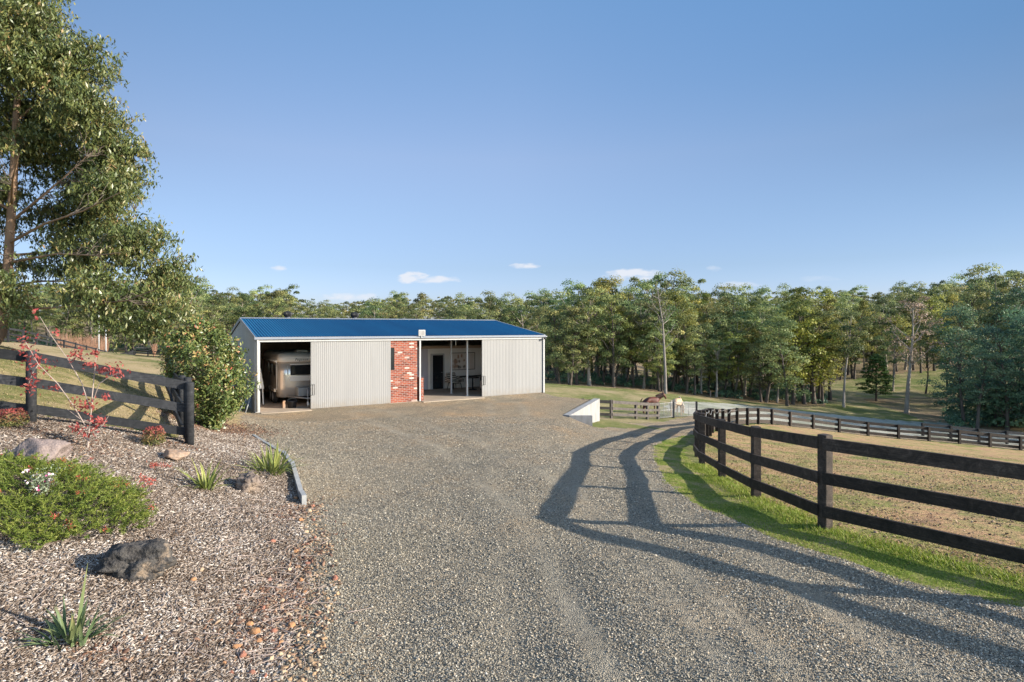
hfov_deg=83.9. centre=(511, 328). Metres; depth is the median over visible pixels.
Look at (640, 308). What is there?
gum tree
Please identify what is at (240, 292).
gum tree
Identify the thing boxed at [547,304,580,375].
gum tree
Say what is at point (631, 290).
gum tree
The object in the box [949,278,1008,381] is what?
gum tree
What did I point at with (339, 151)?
sky
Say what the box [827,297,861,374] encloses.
gum tree
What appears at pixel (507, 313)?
gum tree
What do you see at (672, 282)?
gum tree
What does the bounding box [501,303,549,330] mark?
gum tree
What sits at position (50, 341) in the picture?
hill fence
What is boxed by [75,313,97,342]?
gum tree
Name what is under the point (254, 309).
gum tree
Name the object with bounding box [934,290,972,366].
gum tree
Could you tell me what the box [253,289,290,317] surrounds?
gum tree
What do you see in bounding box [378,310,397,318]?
gum tree
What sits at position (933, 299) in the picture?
gum tree
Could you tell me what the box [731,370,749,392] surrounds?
gum tree
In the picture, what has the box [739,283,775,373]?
gum tree
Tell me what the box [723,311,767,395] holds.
gum tree
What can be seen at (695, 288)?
gum tree
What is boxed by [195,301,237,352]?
gum tree
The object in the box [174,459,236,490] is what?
flax plant
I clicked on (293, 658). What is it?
edge rubble
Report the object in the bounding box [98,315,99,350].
pole
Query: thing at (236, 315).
gum tree
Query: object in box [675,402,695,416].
yard gate
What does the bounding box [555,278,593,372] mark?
gum tree
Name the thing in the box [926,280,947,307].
gum tree
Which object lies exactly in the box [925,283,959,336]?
gum tree
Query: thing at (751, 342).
gum tree
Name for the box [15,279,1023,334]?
wood
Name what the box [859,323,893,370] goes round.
gum tree
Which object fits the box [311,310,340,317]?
gum tree
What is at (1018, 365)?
gum tree
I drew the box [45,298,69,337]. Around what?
gum tree
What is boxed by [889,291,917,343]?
gum tree
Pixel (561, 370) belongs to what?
gum tree
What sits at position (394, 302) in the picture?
gum tree
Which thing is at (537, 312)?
gum tree
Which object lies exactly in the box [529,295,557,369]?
gum tree
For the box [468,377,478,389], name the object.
table
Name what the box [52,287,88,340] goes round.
gum tree
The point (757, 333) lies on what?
gum tree
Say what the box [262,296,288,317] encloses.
gum tree
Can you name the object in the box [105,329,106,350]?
pole
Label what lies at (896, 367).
gum tree
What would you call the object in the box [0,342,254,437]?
hill ground
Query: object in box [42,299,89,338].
gum tree
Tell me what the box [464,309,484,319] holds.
gum tree
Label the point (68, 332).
gum tree
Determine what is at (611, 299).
gum tree
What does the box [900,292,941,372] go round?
gum tree
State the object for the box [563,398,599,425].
retaining wall
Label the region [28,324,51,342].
gum tree
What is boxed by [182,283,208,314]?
gum tree
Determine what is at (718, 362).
gum tree
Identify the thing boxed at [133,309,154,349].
gum tree
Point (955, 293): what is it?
gum tree
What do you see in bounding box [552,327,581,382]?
gum tree
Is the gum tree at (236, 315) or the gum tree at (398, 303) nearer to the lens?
the gum tree at (236, 315)
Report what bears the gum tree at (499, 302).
on the forest floor
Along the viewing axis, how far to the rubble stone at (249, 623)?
5.68 m
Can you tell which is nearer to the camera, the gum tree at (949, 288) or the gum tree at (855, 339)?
the gum tree at (855, 339)
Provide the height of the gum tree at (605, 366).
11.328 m
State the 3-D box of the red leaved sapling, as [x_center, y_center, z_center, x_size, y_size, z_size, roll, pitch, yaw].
[-7.938,0.900,10.285,2.350,2.531,0.793,0,0,0]
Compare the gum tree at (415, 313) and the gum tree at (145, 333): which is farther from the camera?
the gum tree at (145, 333)
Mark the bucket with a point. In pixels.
(291, 403)
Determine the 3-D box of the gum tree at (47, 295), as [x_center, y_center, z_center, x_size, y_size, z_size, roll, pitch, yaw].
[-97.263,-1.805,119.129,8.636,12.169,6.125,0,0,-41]
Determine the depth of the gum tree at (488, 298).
133.26 m
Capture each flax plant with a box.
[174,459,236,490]
[239,442,311,475]
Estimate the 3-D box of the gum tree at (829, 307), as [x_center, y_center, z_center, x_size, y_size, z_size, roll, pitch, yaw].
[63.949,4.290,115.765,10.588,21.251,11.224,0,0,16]
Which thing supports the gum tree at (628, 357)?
on the forest floor
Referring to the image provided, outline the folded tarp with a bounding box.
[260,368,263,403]
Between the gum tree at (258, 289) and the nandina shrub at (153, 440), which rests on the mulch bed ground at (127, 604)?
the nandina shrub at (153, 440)
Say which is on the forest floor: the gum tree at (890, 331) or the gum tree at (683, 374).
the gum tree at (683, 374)
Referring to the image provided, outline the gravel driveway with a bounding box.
[237,393,1023,681]
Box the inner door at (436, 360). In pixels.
[430,353,443,388]
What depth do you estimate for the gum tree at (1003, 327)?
104.69 m
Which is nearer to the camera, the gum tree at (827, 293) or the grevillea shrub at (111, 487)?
the grevillea shrub at (111, 487)
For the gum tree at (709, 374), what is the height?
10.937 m
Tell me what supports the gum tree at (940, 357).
on the pasture ground at (857, 404)
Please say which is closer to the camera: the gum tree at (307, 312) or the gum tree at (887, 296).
the gum tree at (307, 312)
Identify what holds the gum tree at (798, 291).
on the forest floor
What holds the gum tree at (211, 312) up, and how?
on the forest floor
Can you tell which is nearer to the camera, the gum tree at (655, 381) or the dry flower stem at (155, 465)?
the dry flower stem at (155, 465)
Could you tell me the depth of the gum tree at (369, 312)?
118.06 m
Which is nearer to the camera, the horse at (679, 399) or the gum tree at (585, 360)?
the horse at (679, 399)
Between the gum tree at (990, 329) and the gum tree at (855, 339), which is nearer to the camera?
the gum tree at (990, 329)
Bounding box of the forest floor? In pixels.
[4,316,1023,431]
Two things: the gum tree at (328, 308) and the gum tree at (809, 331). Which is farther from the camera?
the gum tree at (328, 308)
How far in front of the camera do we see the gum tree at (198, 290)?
152.56 m
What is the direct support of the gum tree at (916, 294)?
on the forest floor
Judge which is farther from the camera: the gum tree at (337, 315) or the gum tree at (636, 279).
the gum tree at (636, 279)
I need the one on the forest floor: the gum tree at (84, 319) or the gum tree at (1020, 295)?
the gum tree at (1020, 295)
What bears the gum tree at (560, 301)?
on the forest floor
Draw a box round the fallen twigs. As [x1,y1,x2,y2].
[2,496,368,680]
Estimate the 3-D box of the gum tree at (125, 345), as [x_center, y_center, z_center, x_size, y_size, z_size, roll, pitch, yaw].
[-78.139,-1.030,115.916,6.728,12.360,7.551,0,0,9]
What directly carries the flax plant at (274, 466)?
on the mulch bed ground at (127, 604)
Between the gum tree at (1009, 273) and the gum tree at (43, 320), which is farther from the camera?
the gum tree at (43, 320)
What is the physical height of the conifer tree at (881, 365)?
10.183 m
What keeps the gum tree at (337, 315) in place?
on the forest floor
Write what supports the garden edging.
on the gravel driveway
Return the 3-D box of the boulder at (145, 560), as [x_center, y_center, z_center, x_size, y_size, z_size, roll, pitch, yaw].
[-4.109,2.555,6.281,0.769,0.490,0.578,0,0,-17]
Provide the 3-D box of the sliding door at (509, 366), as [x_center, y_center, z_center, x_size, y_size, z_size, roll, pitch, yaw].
[0.061,2.095,31.326,3.890,3.060,0.054,0,0,-31]
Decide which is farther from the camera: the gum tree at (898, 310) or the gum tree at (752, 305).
the gum tree at (898, 310)
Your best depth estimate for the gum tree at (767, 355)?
95.08 m
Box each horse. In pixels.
[640,392,666,412]
[669,396,684,415]
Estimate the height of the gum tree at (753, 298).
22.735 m
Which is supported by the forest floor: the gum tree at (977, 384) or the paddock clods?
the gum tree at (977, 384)
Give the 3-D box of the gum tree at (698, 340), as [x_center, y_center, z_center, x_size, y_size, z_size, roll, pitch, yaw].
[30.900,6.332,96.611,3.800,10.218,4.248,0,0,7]
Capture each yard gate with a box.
[659,402,672,417]
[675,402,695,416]
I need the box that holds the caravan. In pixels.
[262,349,310,406]
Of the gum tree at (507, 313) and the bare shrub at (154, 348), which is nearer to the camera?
the bare shrub at (154, 348)
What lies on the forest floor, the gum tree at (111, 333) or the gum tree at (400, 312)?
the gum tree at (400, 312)
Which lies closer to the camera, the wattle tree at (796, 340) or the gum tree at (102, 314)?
the wattle tree at (796, 340)
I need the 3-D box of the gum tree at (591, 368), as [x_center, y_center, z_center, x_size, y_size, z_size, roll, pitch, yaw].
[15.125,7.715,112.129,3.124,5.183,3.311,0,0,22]
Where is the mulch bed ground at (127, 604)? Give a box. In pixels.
[0,411,318,681]
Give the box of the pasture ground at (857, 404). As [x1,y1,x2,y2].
[9,313,1023,501]
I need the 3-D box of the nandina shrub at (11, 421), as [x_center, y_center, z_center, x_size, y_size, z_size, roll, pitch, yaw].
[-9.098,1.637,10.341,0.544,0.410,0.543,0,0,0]
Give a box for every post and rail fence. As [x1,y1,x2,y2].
[693,410,1023,563]
[702,408,1023,450]
[921,423,1023,443]
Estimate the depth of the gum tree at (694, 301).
124.66 m
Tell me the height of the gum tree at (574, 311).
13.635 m
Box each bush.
[932,378,981,414]
[951,381,1023,426]
[982,382,1023,427]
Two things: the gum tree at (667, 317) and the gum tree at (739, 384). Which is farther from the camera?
the gum tree at (739, 384)
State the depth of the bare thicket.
100.15 m
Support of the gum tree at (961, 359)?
on the forest floor
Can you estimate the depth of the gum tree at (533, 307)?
148.52 m
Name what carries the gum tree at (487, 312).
on the forest floor
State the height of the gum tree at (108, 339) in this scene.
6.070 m
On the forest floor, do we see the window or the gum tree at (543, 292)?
the gum tree at (543, 292)
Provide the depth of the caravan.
27.29 m
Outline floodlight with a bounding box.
[418,330,424,337]
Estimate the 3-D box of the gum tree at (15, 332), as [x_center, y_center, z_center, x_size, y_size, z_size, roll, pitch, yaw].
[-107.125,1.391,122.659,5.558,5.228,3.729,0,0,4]
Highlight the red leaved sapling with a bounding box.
[12,308,130,447]
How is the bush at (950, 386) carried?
on the forest floor
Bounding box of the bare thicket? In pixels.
[56,329,109,351]
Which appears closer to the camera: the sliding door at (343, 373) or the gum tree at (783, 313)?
the sliding door at (343, 373)
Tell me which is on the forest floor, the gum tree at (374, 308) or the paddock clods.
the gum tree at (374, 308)
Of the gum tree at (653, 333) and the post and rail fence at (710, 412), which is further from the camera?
the gum tree at (653, 333)
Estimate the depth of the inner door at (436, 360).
34.06 m
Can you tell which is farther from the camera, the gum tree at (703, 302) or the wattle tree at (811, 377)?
the gum tree at (703, 302)
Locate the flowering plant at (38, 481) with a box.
[22,464,65,496]
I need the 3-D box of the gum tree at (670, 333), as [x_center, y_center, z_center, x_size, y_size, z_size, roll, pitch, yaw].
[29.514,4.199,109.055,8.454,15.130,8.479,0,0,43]
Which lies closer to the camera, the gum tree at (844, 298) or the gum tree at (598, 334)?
the gum tree at (598, 334)
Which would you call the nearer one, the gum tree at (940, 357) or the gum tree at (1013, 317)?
the gum tree at (1013, 317)
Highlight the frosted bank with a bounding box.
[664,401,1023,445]
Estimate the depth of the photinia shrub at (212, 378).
17.14 m
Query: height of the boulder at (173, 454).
0.225 m
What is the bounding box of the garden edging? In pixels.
[252,434,306,504]
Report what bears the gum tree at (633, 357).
on the forest floor
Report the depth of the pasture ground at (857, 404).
87.84 m
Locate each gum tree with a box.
[0,0,212,353]
[5,324,27,341]
[8,298,33,341]
[9,302,42,341]
[16,286,50,341]
[18,290,41,339]
[28,291,67,345]
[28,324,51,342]
[32,295,70,343]
[33,291,64,338]
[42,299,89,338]
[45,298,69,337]
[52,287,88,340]
[64,303,85,340]
[64,326,82,346]
[69,300,104,341]
[70,325,94,343]
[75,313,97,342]
[76,277,124,340]
[99,308,127,350]
[100,324,117,349]
[108,310,135,351]
[117,299,142,349]
[121,333,143,348]
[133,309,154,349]
[170,277,208,326]
[177,291,203,324]
[178,279,207,321]
[178,282,214,318]
[179,304,225,327]
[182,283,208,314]
[193,303,224,347]
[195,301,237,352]
[196,296,227,323]
[198,298,223,325]
[211,286,242,331]
[215,302,247,338]
[227,293,261,324]
[231,291,251,314]
[234,307,256,322]
[245,303,265,318]
[246,304,266,318]
[248,284,271,316]
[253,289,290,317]
[261,298,300,317]
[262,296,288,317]
[272,284,299,316]
[274,290,301,314]
[291,301,328,317]
[300,307,323,317]
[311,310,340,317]
[317,303,341,317]
[332,314,346,317]
[348,298,394,318]
[357,304,374,317]
[358,307,385,318]
[360,302,388,318]
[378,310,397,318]
[385,292,409,318]
[389,290,408,318]
[394,302,426,318]
[398,297,433,318]
[406,291,441,318]
[419,297,456,318]
[440,305,467,318]
[454,302,473,316]
[455,292,481,318]
[458,305,475,318]
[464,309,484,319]
[471,307,502,319]
[472,290,507,319]
[488,296,513,323]
[500,299,533,329]
[501,292,535,328]
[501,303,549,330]
[522,288,564,367]
[524,306,548,330]
[525,290,556,328]
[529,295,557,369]
[535,326,560,379]
[537,324,566,380]
[539,305,575,383]
[542,307,572,368]
[547,286,617,384]
[547,292,579,368]
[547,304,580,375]
[548,306,607,384]
[548,322,599,384]
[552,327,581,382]
[552,354,568,376]
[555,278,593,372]
[570,288,616,382]
[572,300,616,375]
[577,332,601,380]
[578,274,627,376]
[580,278,620,372]
[581,358,594,373]
[586,292,649,387]
[590,279,627,376]
[590,322,630,383]
[600,304,641,384]
[604,295,640,373]
[608,311,644,385]
[608,314,654,386]
[613,294,670,388]
[614,284,656,378]
[615,298,664,382]
[618,296,650,377]
[620,276,664,322]
[631,305,687,388]
[632,329,678,391]
[633,322,678,391]
[635,271,668,376]
[638,360,671,389]
[643,268,696,381]
[649,297,671,382]
[651,314,688,383]
[654,283,698,384]
[654,289,697,390]
[654,299,700,383]
[666,311,706,393]
[670,337,693,389]
[674,274,706,375]
[675,321,719,393]
[681,291,710,381]
[684,336,706,394]
[691,293,713,384]
[695,301,722,384]
[697,337,728,393]
[698,283,736,378]
[698,298,744,382]
[699,304,749,387]
[699,337,737,396]
[704,317,735,391]
[706,331,756,396]
[707,285,755,391]
[710,312,771,393]
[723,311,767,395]
[725,323,760,395]
[728,300,778,391]
[729,375,750,388]
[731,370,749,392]
[735,292,763,373]
[735,301,766,389]
[736,326,774,396]
[737,342,780,401]
[738,332,804,402]
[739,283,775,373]
[744,301,779,387]
[754,300,783,381]
[757,313,811,405]
[761,372,779,389]
[763,335,793,402]
[767,299,838,403]
[772,298,818,389]
[773,283,804,333]
[775,286,842,394]
[779,347,809,401]
[786,306,822,395]
[792,309,845,403]
[796,311,831,383]
[799,331,847,403]
[806,287,850,384]
[810,298,859,399]
[814,286,838,324]
[815,367,836,393]
[818,304,890,406]
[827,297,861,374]
[831,312,872,378]
[836,313,864,379]
[837,284,868,307]
[839,295,854,315]
[840,299,880,378]
[844,303,879,370]
[845,291,870,327]
[851,300,876,361]
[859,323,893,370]
[860,318,889,369]
[864,295,901,366]
[868,312,891,374]
[872,314,917,376]
[873,296,948,412]
[873,327,909,390]
[875,297,902,337]
[878,293,899,350]
[883,314,916,371]
[886,299,935,369]
[888,310,927,369]
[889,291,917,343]
[890,280,917,340]
[891,281,940,360]
[895,293,926,361]
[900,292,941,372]
[902,293,955,370]
[906,321,940,393]
[908,298,940,367]
[918,304,997,407]
[919,327,967,394]
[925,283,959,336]
[925,292,956,363]
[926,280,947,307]
[926,281,994,379]
[931,281,964,319]
[932,326,988,425]
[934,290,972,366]
[939,289,961,319]
[941,317,972,374]
[947,273,1002,364]
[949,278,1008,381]
[953,348,1018,428]
[957,263,1023,379]
[964,369,999,418]
[965,302,1023,382]
[968,322,1023,429]
[969,305,1023,406]
[975,262,1023,370]
[980,290,1020,368]
[988,287,1023,377]
[990,310,1023,420]
[997,331,1023,423]
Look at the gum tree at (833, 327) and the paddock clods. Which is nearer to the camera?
the paddock clods
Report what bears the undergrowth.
on the forest floor
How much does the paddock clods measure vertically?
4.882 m
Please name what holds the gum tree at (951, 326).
on the pasture ground at (857, 404)
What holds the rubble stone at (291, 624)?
on the mulch bed ground at (127, 604)
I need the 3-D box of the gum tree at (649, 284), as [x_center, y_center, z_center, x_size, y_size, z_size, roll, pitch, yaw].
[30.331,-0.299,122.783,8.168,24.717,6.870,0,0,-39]
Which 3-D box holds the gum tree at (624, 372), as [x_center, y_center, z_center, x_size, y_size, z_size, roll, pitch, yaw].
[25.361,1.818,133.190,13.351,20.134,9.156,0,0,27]
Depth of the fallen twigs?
6.02 m
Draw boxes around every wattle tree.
[773,318,825,404]
[786,332,843,403]
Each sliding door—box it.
[311,341,390,408]
[482,339,542,396]
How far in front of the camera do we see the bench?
35.10 m
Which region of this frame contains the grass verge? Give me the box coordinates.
[651,435,1023,605]
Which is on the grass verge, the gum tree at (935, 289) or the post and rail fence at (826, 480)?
the post and rail fence at (826, 480)
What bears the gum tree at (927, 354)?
on the pasture ground at (857, 404)
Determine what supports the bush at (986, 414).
on the forest floor
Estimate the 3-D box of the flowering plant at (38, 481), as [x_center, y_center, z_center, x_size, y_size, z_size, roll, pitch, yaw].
[-5.956,2.031,7.224,0.409,0.587,0.394,0,0,37]
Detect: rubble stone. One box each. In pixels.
[232,644,241,648]
[239,650,246,657]
[246,621,253,625]
[249,627,260,634]
[288,621,295,628]
[332,575,337,580]
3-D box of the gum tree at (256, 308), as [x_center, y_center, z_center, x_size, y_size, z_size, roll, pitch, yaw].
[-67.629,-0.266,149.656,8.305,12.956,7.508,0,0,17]
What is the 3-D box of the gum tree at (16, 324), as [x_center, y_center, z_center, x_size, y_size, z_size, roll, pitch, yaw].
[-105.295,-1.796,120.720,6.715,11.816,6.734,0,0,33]
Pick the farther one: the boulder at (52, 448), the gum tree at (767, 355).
the gum tree at (767, 355)
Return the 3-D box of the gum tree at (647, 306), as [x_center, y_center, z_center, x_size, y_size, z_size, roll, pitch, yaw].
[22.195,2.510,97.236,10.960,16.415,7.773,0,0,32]
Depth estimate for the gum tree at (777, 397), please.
98.79 m
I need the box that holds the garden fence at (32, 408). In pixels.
[0,348,193,444]
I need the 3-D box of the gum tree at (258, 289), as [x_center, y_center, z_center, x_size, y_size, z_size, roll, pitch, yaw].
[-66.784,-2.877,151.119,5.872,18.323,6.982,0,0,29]
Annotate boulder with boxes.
[5,437,72,469]
[93,538,176,581]
[163,449,188,459]
[235,470,264,492]
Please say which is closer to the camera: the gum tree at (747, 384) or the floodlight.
the floodlight
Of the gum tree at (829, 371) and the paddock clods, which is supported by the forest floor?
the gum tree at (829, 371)
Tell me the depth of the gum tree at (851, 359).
152.66 m
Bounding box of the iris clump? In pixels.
[9,564,132,649]
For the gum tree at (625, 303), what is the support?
on the forest floor
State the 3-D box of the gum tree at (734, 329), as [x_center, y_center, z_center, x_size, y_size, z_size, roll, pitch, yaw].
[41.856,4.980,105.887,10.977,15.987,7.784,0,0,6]
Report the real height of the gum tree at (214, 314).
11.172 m
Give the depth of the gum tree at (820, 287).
223.38 m
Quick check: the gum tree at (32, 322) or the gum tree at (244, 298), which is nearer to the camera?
the gum tree at (244, 298)
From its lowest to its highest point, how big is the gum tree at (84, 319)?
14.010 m
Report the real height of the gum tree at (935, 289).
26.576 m
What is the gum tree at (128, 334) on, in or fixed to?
on the forest floor
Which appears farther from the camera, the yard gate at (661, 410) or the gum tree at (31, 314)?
the gum tree at (31, 314)
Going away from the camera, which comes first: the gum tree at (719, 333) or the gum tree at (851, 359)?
the gum tree at (719, 333)
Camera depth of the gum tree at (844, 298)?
191.62 m
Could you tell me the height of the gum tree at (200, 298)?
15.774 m
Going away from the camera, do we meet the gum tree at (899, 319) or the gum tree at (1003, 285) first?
the gum tree at (1003, 285)
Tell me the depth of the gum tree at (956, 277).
137.09 m
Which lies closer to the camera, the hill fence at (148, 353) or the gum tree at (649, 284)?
the hill fence at (148, 353)
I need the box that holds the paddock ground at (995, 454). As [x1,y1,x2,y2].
[705,424,1023,573]
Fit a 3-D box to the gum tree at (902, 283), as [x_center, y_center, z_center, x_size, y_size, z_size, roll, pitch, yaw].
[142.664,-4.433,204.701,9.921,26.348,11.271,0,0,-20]
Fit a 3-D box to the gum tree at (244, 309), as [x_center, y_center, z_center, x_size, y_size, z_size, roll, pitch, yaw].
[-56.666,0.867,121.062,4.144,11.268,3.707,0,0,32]
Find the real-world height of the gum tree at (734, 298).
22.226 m
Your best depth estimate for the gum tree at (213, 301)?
130.44 m
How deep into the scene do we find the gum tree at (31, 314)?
118.90 m
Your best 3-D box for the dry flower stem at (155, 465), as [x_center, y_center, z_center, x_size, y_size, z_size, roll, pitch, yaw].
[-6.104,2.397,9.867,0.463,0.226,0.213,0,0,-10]
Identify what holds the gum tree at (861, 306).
on the pasture ground at (857, 404)
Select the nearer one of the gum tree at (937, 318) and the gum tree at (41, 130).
the gum tree at (41, 130)
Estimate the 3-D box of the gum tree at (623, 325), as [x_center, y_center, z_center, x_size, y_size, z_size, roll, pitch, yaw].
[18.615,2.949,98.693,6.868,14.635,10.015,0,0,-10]
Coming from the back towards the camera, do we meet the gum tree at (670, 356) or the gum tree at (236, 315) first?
the gum tree at (236, 315)
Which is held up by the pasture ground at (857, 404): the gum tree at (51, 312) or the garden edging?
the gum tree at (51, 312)
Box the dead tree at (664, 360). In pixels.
[643,270,678,393]
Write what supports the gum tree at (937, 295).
on the forest floor
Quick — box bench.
[452,375,481,388]
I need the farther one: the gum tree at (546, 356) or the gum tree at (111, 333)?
the gum tree at (111, 333)
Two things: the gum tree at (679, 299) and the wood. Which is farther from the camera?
the wood
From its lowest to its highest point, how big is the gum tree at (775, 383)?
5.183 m
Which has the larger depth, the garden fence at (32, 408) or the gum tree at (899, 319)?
the gum tree at (899, 319)
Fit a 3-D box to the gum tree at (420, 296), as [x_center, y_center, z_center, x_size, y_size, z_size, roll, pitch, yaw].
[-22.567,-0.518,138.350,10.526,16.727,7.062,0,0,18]
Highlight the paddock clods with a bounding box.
[698,435,1023,575]
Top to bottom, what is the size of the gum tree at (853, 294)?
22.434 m
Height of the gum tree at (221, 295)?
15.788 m
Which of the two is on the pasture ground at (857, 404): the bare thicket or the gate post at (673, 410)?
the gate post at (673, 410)
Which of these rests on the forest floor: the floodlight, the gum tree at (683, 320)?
the gum tree at (683, 320)
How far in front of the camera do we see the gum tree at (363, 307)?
133.32 m
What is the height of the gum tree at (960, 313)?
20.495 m
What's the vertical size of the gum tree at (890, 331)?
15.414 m
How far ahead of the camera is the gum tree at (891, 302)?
190.80 m
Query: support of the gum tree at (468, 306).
on the forest floor
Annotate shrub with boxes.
[0,407,29,426]
[0,448,158,550]
[140,425,165,445]
[150,343,157,355]
[153,310,260,430]
[164,358,191,438]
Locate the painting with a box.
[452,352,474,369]
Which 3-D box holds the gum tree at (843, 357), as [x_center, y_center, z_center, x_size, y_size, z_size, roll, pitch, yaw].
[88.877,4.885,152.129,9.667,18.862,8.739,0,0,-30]
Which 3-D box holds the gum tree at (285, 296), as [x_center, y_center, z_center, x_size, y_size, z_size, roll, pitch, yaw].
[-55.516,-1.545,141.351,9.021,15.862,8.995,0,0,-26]
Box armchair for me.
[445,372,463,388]
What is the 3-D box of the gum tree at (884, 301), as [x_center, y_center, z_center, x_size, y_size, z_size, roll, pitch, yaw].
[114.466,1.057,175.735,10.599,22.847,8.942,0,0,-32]
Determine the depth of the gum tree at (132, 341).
122.65 m
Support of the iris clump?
on the mulch bed ground at (127, 604)
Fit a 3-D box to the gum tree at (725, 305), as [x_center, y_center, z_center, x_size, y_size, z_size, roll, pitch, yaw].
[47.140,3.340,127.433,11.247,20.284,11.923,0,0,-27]
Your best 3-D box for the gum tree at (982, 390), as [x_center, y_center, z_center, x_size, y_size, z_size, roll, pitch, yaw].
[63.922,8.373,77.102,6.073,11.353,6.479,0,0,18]
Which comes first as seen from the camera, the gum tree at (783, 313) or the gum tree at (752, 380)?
the gum tree at (752, 380)
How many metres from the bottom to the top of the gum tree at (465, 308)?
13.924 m
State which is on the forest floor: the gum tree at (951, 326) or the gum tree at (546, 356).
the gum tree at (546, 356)
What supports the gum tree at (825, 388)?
on the forest floor
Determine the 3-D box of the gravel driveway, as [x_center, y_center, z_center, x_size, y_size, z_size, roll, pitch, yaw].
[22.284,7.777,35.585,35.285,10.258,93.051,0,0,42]
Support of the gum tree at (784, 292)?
on the forest floor
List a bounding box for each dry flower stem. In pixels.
[135,474,155,497]
[149,461,173,471]
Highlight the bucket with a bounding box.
[287,398,296,407]
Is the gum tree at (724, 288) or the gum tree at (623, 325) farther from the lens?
the gum tree at (724, 288)
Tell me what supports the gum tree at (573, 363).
on the pasture ground at (857, 404)
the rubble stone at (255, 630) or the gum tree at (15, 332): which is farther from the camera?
the gum tree at (15, 332)
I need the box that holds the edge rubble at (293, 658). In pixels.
[271,504,342,681]
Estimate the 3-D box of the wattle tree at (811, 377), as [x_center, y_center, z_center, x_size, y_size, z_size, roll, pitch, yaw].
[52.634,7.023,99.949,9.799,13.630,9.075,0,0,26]
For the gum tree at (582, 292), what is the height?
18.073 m
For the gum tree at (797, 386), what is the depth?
102.06 m
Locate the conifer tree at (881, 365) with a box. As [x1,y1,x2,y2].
[855,353,895,401]
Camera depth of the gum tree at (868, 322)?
188.11 m
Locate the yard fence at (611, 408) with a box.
[582,398,659,419]
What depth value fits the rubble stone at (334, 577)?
6.95 m
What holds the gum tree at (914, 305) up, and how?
on the forest floor
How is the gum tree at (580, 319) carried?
on the forest floor
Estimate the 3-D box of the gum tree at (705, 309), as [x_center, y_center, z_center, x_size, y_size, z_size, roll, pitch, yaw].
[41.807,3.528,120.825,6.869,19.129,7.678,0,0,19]
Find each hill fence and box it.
[4,328,128,354]
[129,347,164,354]
[130,349,196,358]
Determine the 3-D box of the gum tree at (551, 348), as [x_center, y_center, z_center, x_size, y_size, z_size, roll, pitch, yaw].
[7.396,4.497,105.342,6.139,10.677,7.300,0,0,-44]
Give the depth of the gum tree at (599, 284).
120.96 m
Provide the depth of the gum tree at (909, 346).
164.38 m
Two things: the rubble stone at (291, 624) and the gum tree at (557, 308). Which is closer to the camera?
the rubble stone at (291, 624)
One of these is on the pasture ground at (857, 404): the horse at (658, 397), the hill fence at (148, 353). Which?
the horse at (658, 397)
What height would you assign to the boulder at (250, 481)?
0.448 m
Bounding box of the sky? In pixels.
[0,0,1023,318]
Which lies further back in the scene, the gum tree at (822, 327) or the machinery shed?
the gum tree at (822, 327)
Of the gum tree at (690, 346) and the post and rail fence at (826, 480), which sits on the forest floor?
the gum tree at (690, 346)
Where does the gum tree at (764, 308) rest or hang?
on the forest floor
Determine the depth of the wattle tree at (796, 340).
95.91 m
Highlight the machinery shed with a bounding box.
[229,311,545,413]
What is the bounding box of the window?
[291,365,310,374]
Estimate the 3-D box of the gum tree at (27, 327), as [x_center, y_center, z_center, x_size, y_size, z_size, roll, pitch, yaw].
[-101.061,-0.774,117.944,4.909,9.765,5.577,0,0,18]
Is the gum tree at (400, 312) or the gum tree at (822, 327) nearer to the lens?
the gum tree at (822, 327)
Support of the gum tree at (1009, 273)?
on the forest floor
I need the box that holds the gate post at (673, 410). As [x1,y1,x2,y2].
[672,402,674,417]
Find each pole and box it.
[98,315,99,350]
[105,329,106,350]
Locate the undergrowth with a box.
[3,336,1023,427]
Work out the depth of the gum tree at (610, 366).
128.71 m
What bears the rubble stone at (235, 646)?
on the mulch bed ground at (127, 604)
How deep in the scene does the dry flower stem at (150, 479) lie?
8.50 m
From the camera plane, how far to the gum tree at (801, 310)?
99.20 m
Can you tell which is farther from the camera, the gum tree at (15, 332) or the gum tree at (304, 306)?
the gum tree at (304, 306)

